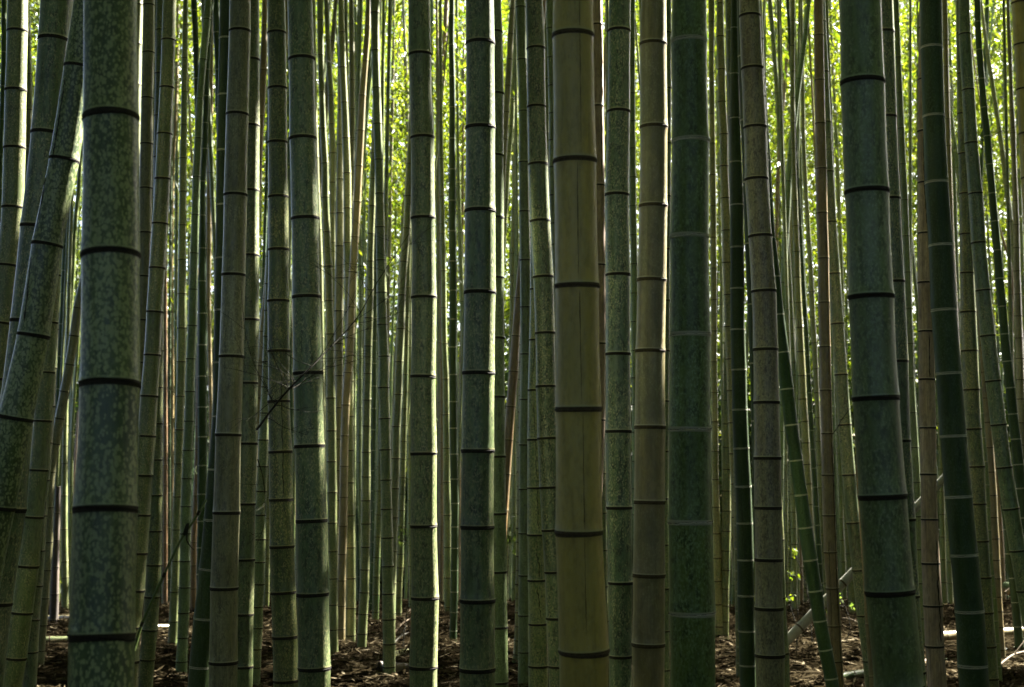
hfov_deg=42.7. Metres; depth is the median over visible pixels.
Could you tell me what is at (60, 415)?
bamboo culm
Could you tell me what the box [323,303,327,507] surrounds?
bamboo culm
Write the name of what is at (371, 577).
bamboo culm
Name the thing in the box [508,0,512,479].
bamboo culm
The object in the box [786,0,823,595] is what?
bamboo culm
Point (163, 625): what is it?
fallen culm
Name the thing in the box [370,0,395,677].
bamboo culm
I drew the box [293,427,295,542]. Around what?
bamboo culm
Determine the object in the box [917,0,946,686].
bamboo culm
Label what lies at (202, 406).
bamboo culm
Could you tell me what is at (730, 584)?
bamboo culm
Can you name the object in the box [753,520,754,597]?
bamboo culm
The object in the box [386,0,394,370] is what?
bamboo culm
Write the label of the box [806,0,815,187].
bamboo culm
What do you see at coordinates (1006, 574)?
bamboo culm
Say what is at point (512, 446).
bamboo culm
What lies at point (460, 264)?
bamboo culm
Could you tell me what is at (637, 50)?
bamboo culm
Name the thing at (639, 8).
bamboo culm
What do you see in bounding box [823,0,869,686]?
bamboo culm
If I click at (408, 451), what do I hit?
bamboo culm
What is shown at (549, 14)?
bamboo culm
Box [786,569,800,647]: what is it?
leafy sapling
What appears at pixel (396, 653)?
fallen culm
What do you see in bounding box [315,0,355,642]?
bamboo culm
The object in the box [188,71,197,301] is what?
bamboo culm
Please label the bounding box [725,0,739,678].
bamboo culm
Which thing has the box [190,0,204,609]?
bamboo culm
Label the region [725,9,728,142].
bamboo culm
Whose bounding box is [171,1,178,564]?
bamboo culm
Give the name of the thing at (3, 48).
bamboo culm
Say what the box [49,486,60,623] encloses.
bamboo culm
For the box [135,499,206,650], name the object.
branch
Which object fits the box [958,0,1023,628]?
bamboo culm
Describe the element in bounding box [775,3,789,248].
bamboo culm
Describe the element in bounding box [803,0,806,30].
bamboo culm
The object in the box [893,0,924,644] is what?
bamboo culm
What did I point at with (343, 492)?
bamboo culm
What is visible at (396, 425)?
bamboo culm
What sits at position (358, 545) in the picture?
bamboo culm
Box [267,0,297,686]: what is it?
bamboo culm
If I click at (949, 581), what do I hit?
bamboo culm
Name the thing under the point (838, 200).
bamboo culm
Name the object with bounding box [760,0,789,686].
bamboo culm
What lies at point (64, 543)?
bamboo culm
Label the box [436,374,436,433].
bamboo culm
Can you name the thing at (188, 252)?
bamboo culm
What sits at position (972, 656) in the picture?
bamboo culm
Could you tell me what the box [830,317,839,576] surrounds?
bamboo culm
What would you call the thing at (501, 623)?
bamboo culm
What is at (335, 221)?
bamboo culm
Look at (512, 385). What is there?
bamboo culm
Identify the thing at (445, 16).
bamboo culm
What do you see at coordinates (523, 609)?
bamboo culm
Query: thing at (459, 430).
bamboo culm
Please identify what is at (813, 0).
sky
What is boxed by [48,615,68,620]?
fallen culm
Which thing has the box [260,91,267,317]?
bamboo culm
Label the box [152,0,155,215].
bamboo culm
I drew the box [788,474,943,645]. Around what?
fallen culm
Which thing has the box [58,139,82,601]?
bamboo culm
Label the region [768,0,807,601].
bamboo culm
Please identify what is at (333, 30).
bamboo culm
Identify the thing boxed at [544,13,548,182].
bamboo culm
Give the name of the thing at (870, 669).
bamboo culm
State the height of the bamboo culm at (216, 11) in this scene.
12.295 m
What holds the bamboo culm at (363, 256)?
on the ground
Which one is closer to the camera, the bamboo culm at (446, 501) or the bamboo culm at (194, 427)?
the bamboo culm at (446, 501)
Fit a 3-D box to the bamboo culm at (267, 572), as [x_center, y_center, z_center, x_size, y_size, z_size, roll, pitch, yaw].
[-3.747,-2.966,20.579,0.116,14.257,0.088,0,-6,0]
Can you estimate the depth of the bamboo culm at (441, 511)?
23.69 m
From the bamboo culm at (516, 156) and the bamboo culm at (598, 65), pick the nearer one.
the bamboo culm at (598, 65)
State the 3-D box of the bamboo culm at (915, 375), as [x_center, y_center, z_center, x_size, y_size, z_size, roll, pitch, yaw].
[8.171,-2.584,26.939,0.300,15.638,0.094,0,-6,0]
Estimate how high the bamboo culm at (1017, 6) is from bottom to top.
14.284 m
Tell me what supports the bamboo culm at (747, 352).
on the ground
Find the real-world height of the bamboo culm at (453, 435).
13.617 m
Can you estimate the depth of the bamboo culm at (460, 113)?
30.61 m
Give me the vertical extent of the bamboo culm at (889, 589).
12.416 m
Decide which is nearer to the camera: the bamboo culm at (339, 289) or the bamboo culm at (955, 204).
the bamboo culm at (339, 289)
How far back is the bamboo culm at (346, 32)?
24.47 m
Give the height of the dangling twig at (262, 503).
0.422 m
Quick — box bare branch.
[205,219,449,440]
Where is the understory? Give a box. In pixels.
[31,248,1010,588]
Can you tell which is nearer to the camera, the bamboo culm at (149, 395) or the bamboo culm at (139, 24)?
the bamboo culm at (149, 395)
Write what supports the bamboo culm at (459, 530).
on the ground
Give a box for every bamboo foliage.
[0,0,1023,600]
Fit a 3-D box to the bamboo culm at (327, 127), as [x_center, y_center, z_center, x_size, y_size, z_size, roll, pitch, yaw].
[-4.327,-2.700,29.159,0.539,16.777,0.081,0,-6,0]
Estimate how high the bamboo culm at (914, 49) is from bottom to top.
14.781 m
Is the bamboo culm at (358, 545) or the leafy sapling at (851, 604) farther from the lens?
the bamboo culm at (358, 545)
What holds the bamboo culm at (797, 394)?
on the ground
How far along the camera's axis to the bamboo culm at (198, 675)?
7.42 m
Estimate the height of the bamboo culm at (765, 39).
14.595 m
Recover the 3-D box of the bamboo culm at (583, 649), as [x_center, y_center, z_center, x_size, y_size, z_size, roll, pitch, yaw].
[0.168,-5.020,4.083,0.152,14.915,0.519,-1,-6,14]
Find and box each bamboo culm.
[0,0,6,222]
[0,0,27,395]
[0,0,71,686]
[0,0,82,583]
[3,0,72,686]
[23,297,59,686]
[24,0,32,189]
[38,277,80,665]
[49,0,73,599]
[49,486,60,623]
[50,211,69,592]
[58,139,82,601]
[61,191,73,609]
[67,0,141,686]
[68,322,80,582]
[68,393,69,497]
[69,571,70,600]
[70,376,72,570]
[73,179,81,380]
[73,411,78,496]
[134,0,175,686]
[137,0,142,164]
[137,0,154,686]
[138,0,163,686]
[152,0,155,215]
[161,452,162,601]
[162,258,167,603]
[168,0,204,645]
[168,136,172,601]
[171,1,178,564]
[174,7,179,453]
[176,0,211,676]
[187,76,190,327]
[188,0,228,686]
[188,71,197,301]
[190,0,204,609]
[190,290,213,542]
[191,0,207,470]
[191,344,196,502]
[196,0,213,592]
[201,0,215,290]
[206,22,213,450]
[208,0,250,686]
[208,329,213,459]
[213,0,219,129]
[237,0,259,686]
[253,219,268,685]
[256,0,287,476]
[259,0,266,232]
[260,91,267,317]
[260,183,261,309]
[264,447,269,605]
[265,38,267,218]
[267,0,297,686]
[287,0,330,686]
[287,0,337,655]
[287,46,293,458]
[289,182,291,323]
[292,323,295,543]
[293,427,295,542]
[295,0,330,570]
[295,0,337,611]
[313,0,326,502]
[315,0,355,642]
[321,3,331,239]
[322,8,330,289]
[323,0,333,312]
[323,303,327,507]
[324,0,335,389]
[326,99,337,491]
[334,38,364,561]
[335,115,337,198]
[336,21,359,600]
[338,0,370,642]
[344,0,348,115]
[349,0,354,228]
[353,0,362,571]
[354,0,358,174]
[354,0,362,600]
[356,0,386,441]
[356,57,368,544]
[357,0,380,648]
[358,56,371,245]
[361,16,363,421]
[361,63,366,289]
[364,42,371,134]
[369,0,392,610]
[369,41,380,595]
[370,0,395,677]
[372,0,391,618]
[374,0,384,531]
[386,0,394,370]
[389,13,401,139]
[389,115,397,431]
[391,0,408,462]
[391,105,410,613]
[395,230,410,616]
[399,19,448,475]
[404,499,407,598]
[407,78,411,606]
[408,0,438,686]
[430,0,433,122]
[430,0,464,613]
[434,160,435,220]
[435,0,443,600]
[435,56,443,599]
[436,0,448,588]
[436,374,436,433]
[443,45,462,578]
[448,0,458,641]
[448,15,458,426]
[455,0,463,344]
[458,26,464,600]
[458,268,464,529]
[459,0,495,686]
[494,0,508,686]
[504,0,514,211]
[504,39,514,277]
[505,0,545,534]
[506,71,517,599]
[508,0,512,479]
[508,0,512,598]
[509,501,511,597]
[511,182,515,600]
[512,0,525,662]
[514,2,518,504]
[515,0,529,686]
[526,0,559,686]
[527,230,547,686]
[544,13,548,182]
[546,0,555,356]
[551,0,609,686]
[593,0,605,489]
[602,442,608,682]
[603,0,605,133]
[604,0,632,686]
[604,109,630,320]
[605,0,608,603]
[629,0,639,547]
[631,0,667,686]
[635,12,639,91]
[639,0,640,20]
[664,0,671,686]
[667,0,715,686]
[708,0,722,639]
[711,438,711,475]
[714,33,724,340]
[715,2,723,478]
[716,0,734,580]
[717,42,724,336]
[722,143,730,639]
[724,25,731,600]
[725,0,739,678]
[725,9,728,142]
[730,0,755,686]
[731,0,765,605]
[737,0,754,551]
[739,0,785,686]
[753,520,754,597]
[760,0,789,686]
[762,16,838,686]
[764,7,765,71]
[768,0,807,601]
[774,1,783,514]
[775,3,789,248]
[776,0,797,610]
[779,0,787,605]
[779,0,812,508]
[779,0,814,538]
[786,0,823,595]
[788,45,800,601]
[789,0,795,351]
[795,4,816,552]
[796,0,799,606]
[799,537,803,600]
[800,0,825,594]
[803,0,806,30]
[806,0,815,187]
[814,0,852,686]
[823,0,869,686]
[825,0,855,613]
[828,0,844,332]
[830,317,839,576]
[836,402,846,597]
[839,0,924,686]
[839,3,873,686]
[839,265,847,596]
[881,0,926,686]
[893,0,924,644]
[896,89,902,242]
[907,0,912,307]
[907,189,947,594]
[908,208,918,356]
[909,0,911,286]
[912,19,916,79]
[912,308,917,429]
[916,2,919,462]
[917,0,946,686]
[920,0,989,686]
[937,402,947,604]
[942,0,971,344]
[942,27,958,203]
[945,503,952,603]
[948,0,962,377]
[956,0,998,686]
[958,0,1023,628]
[970,10,1005,601]
[971,37,1014,380]
[974,0,1023,534]
[976,299,1005,657]
[980,0,988,187]
[980,0,1023,353]
[980,111,996,343]
[987,0,993,89]
[988,29,1008,598]
[990,0,1023,458]
[999,72,1003,568]
[999,489,1023,650]
[1002,0,1014,479]
[1010,20,1015,388]
[1011,0,1023,224]
[1011,8,1023,339]
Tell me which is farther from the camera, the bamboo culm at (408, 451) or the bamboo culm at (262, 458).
the bamboo culm at (408, 451)
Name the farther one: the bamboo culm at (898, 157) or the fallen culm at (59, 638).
the bamboo culm at (898, 157)
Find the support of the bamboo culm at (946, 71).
on the ground
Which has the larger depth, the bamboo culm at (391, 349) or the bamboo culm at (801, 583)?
the bamboo culm at (391, 349)
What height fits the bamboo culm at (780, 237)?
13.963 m
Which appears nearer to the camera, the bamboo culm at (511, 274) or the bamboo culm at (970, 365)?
the bamboo culm at (970, 365)
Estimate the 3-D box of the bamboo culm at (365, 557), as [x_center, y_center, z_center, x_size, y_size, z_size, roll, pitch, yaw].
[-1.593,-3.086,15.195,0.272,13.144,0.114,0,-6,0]
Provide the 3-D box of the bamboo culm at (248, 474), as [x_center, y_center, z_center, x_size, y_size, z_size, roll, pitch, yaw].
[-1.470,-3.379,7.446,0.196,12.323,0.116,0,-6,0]
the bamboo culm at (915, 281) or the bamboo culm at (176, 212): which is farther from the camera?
the bamboo culm at (176, 212)
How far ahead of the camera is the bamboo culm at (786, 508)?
20.24 m
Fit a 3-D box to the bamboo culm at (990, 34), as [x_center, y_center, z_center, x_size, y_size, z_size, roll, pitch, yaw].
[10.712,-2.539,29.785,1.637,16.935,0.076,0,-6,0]
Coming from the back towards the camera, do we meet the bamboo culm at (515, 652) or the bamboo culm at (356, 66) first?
the bamboo culm at (356, 66)
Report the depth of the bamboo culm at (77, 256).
33.30 m
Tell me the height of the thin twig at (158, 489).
0.395 m
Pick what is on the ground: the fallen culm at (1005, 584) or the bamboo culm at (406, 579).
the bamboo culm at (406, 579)
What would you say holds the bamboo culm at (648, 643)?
on the ground
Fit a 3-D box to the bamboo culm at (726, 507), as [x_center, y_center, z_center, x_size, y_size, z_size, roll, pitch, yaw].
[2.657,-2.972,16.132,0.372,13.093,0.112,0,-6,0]
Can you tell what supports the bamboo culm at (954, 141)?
on the ground
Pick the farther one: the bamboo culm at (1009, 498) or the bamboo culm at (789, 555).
the bamboo culm at (789, 555)
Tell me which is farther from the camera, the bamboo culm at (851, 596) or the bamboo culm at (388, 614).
the bamboo culm at (851, 596)
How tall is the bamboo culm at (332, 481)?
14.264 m
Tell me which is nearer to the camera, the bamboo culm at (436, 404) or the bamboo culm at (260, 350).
the bamboo culm at (260, 350)
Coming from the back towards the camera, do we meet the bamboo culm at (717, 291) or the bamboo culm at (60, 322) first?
the bamboo culm at (717, 291)
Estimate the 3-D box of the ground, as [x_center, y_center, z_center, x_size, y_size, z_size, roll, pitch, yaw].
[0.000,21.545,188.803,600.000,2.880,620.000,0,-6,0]
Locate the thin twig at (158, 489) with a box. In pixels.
[138,433,208,535]
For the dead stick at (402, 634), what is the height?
0.188 m
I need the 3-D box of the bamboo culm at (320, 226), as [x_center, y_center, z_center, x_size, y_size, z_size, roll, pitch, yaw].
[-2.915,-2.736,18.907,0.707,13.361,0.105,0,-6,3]
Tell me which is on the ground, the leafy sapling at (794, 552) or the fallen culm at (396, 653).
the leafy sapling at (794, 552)
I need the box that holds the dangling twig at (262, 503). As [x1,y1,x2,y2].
[239,459,281,550]
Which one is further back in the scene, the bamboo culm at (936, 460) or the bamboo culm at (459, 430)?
the bamboo culm at (936, 460)
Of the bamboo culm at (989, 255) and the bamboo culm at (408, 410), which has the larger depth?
the bamboo culm at (989, 255)
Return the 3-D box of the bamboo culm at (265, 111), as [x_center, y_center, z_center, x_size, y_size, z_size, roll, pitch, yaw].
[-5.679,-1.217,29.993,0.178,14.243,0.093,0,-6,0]
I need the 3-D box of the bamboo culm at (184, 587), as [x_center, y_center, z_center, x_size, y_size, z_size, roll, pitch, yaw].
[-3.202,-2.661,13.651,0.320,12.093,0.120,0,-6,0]
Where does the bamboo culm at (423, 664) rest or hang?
on the ground
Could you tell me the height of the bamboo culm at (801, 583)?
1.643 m
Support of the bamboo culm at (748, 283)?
on the ground
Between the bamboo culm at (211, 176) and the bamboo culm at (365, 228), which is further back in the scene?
the bamboo culm at (365, 228)
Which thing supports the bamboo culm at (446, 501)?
on the ground
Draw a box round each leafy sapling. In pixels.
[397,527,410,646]
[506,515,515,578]
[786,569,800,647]
[786,592,797,657]
[788,545,812,645]
[825,595,855,637]
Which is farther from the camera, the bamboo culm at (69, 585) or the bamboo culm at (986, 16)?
the bamboo culm at (986, 16)
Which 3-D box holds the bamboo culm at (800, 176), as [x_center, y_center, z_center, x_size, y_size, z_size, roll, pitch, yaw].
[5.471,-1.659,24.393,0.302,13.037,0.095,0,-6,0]
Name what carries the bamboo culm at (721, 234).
on the ground
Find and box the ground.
[37,485,1023,686]
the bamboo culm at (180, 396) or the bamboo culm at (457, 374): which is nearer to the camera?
the bamboo culm at (180, 396)
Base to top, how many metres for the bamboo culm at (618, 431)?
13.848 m
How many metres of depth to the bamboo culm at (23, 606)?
7.55 m
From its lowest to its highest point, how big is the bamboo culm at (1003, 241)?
14.051 m
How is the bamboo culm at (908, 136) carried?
on the ground
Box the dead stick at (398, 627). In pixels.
[395,610,410,631]
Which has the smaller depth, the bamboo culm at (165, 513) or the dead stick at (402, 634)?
the dead stick at (402, 634)
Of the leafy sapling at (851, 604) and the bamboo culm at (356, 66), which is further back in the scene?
the bamboo culm at (356, 66)
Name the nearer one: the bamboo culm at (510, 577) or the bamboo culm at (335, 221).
the bamboo culm at (335, 221)
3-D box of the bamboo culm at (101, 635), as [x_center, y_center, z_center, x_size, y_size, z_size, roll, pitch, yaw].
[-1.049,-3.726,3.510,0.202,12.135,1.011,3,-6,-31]
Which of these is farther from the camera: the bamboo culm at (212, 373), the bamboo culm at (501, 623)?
the bamboo culm at (212, 373)
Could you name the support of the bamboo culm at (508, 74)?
on the ground
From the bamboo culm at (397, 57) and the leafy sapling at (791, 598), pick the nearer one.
the leafy sapling at (791, 598)
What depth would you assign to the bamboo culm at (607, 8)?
20.06 m
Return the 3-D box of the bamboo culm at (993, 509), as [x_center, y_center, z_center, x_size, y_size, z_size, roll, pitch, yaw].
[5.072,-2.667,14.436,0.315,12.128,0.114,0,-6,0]
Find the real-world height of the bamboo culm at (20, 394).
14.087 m
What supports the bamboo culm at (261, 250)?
on the ground
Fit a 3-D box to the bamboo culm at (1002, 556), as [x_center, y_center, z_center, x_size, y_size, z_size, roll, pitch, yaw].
[9.107,-1.297,25.138,0.338,12.584,0.088,0,-6,0]
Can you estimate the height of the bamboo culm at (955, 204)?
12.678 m
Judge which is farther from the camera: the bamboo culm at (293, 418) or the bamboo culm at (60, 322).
the bamboo culm at (293, 418)
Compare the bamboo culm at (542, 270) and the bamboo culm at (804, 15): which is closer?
the bamboo culm at (542, 270)
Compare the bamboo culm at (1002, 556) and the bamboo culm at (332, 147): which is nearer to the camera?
the bamboo culm at (332, 147)
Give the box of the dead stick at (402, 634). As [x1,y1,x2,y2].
[395,622,408,641]
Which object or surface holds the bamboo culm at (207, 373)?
on the ground
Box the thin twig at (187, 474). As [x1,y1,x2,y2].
[139,413,218,531]
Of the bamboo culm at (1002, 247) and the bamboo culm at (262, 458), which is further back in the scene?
the bamboo culm at (1002, 247)
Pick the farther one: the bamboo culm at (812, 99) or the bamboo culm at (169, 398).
the bamboo culm at (169, 398)
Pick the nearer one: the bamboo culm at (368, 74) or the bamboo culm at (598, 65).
the bamboo culm at (598, 65)
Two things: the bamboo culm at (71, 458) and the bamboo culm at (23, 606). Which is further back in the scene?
the bamboo culm at (71, 458)
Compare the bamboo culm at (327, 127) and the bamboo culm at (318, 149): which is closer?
the bamboo culm at (318, 149)
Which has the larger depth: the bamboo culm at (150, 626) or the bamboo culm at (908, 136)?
the bamboo culm at (908, 136)
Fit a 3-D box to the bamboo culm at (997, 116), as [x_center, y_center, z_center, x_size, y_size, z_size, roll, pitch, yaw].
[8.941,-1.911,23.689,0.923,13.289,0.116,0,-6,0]
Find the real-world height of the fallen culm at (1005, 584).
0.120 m
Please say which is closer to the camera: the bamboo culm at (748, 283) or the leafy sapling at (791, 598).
the bamboo culm at (748, 283)
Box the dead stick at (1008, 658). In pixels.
[1001,641,1023,664]
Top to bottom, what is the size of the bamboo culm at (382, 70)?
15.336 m
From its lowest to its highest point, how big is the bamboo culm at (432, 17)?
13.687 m
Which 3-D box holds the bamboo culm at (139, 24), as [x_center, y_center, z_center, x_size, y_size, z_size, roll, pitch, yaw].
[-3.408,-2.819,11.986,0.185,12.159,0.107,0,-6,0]
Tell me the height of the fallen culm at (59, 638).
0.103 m
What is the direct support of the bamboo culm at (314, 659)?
on the ground
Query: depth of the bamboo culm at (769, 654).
5.78 m
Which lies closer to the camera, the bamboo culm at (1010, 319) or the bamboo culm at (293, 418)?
the bamboo culm at (1010, 319)
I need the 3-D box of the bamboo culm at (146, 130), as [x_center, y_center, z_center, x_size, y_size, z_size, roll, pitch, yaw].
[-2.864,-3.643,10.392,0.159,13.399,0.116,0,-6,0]
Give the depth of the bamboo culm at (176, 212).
27.61 m
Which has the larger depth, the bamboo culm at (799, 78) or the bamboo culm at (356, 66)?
the bamboo culm at (356, 66)
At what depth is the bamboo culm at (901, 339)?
6.46 m
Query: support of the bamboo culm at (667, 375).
on the ground
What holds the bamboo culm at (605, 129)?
on the ground
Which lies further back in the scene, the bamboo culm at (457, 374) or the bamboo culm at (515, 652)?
the bamboo culm at (457, 374)
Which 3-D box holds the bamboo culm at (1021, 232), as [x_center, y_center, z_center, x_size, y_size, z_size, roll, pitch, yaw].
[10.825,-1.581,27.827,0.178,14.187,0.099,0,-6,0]
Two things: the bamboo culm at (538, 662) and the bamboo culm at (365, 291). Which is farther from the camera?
the bamboo culm at (365, 291)
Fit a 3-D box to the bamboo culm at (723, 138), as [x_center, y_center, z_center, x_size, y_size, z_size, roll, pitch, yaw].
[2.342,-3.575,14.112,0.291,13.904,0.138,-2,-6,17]
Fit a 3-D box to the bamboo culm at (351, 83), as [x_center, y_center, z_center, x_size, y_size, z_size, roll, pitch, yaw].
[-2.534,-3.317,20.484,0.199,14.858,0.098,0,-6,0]
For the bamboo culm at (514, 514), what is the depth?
23.40 m
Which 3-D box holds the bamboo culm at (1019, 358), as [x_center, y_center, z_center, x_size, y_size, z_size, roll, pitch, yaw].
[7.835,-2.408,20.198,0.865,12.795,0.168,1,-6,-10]
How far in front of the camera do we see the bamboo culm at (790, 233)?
23.71 m
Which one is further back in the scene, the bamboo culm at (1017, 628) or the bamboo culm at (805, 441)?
the bamboo culm at (805, 441)
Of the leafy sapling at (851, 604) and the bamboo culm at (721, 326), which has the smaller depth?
the leafy sapling at (851, 604)
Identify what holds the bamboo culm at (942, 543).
on the ground
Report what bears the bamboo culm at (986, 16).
on the ground
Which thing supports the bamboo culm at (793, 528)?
on the ground
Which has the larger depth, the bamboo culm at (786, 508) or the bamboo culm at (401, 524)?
the bamboo culm at (786, 508)
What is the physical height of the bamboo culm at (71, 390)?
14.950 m
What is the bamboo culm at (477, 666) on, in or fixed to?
on the ground
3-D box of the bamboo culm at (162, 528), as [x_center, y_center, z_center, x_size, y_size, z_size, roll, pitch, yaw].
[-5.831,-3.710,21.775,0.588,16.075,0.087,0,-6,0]
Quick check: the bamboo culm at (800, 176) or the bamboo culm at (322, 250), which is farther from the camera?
the bamboo culm at (322, 250)
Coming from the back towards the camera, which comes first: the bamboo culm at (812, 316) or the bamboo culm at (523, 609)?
the bamboo culm at (812, 316)
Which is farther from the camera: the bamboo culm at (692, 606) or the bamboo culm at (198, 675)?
the bamboo culm at (198, 675)
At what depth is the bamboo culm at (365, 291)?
26.46 m
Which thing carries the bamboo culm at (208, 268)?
on the ground
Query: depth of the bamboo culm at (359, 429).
25.50 m
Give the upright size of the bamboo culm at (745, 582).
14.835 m
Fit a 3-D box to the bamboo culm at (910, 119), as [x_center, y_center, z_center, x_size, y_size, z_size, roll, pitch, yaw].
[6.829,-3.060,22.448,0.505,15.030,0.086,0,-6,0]
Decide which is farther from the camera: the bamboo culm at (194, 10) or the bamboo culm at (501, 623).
the bamboo culm at (194, 10)
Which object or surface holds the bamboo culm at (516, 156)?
on the ground
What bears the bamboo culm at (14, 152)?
on the ground
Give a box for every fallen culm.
[46,636,67,643]
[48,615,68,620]
[158,624,168,627]
[377,661,408,673]
[382,649,409,660]
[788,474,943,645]
[843,648,1006,678]
[944,627,1023,640]
[1002,581,1008,588]
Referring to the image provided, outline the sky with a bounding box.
[31,0,1015,439]
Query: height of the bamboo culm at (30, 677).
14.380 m
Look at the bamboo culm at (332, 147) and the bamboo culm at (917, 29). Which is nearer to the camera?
the bamboo culm at (332, 147)
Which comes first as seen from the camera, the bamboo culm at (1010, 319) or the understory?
the bamboo culm at (1010, 319)
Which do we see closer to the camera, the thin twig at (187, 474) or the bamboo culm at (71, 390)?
the thin twig at (187, 474)
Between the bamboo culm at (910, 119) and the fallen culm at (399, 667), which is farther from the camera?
the bamboo culm at (910, 119)
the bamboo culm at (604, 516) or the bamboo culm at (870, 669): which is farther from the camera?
the bamboo culm at (604, 516)
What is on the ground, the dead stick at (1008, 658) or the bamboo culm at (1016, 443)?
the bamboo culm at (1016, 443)
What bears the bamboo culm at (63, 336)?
on the ground
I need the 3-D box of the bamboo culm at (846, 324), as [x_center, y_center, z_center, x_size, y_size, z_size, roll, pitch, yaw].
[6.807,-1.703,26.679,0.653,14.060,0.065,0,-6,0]
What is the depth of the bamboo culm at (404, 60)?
30.23 m
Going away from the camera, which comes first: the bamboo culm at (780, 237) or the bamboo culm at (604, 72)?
the bamboo culm at (780, 237)
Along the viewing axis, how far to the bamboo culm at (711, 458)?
32.51 m
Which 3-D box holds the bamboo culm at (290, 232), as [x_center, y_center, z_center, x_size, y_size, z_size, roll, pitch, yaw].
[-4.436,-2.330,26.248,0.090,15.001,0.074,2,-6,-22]
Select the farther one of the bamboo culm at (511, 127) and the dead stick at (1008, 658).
the bamboo culm at (511, 127)
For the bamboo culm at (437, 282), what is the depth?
24.91 m
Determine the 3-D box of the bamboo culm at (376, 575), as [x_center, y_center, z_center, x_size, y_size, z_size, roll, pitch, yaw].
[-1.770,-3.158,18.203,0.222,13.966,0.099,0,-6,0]
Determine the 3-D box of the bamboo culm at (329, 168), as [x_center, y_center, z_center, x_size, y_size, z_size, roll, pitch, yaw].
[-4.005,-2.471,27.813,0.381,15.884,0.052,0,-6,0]
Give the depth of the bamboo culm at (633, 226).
16.13 m
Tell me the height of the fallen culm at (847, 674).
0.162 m
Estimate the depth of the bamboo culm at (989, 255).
34.18 m
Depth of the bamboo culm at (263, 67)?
17.19 m
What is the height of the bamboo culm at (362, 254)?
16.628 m
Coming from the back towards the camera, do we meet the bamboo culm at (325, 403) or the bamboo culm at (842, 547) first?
the bamboo culm at (325, 403)
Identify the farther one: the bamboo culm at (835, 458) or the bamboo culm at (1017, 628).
the bamboo culm at (835, 458)
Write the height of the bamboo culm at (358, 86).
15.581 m
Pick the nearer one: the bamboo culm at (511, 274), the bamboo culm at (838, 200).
the bamboo culm at (511, 274)
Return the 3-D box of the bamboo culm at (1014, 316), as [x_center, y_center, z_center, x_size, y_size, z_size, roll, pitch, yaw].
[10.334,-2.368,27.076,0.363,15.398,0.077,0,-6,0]
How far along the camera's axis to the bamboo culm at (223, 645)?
6.00 m
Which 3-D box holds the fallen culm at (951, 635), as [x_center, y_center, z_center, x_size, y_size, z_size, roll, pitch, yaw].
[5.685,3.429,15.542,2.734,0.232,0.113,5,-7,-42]
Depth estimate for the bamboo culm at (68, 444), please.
31.80 m
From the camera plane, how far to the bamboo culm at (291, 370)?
26.53 m
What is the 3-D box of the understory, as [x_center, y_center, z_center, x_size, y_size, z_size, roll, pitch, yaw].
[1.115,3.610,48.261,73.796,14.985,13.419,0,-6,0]
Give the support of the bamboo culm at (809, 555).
on the ground
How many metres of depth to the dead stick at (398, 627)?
16.68 m
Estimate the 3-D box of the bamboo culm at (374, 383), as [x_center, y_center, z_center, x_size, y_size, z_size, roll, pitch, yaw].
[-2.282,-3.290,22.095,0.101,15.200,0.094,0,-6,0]
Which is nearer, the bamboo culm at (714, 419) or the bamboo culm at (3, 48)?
the bamboo culm at (714, 419)
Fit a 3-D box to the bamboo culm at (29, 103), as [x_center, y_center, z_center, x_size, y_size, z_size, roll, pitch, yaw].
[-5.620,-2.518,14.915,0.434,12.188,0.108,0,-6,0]
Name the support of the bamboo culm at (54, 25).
on the ground
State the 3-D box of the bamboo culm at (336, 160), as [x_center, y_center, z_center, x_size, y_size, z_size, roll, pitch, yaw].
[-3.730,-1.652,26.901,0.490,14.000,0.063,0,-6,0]
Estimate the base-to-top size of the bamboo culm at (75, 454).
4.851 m

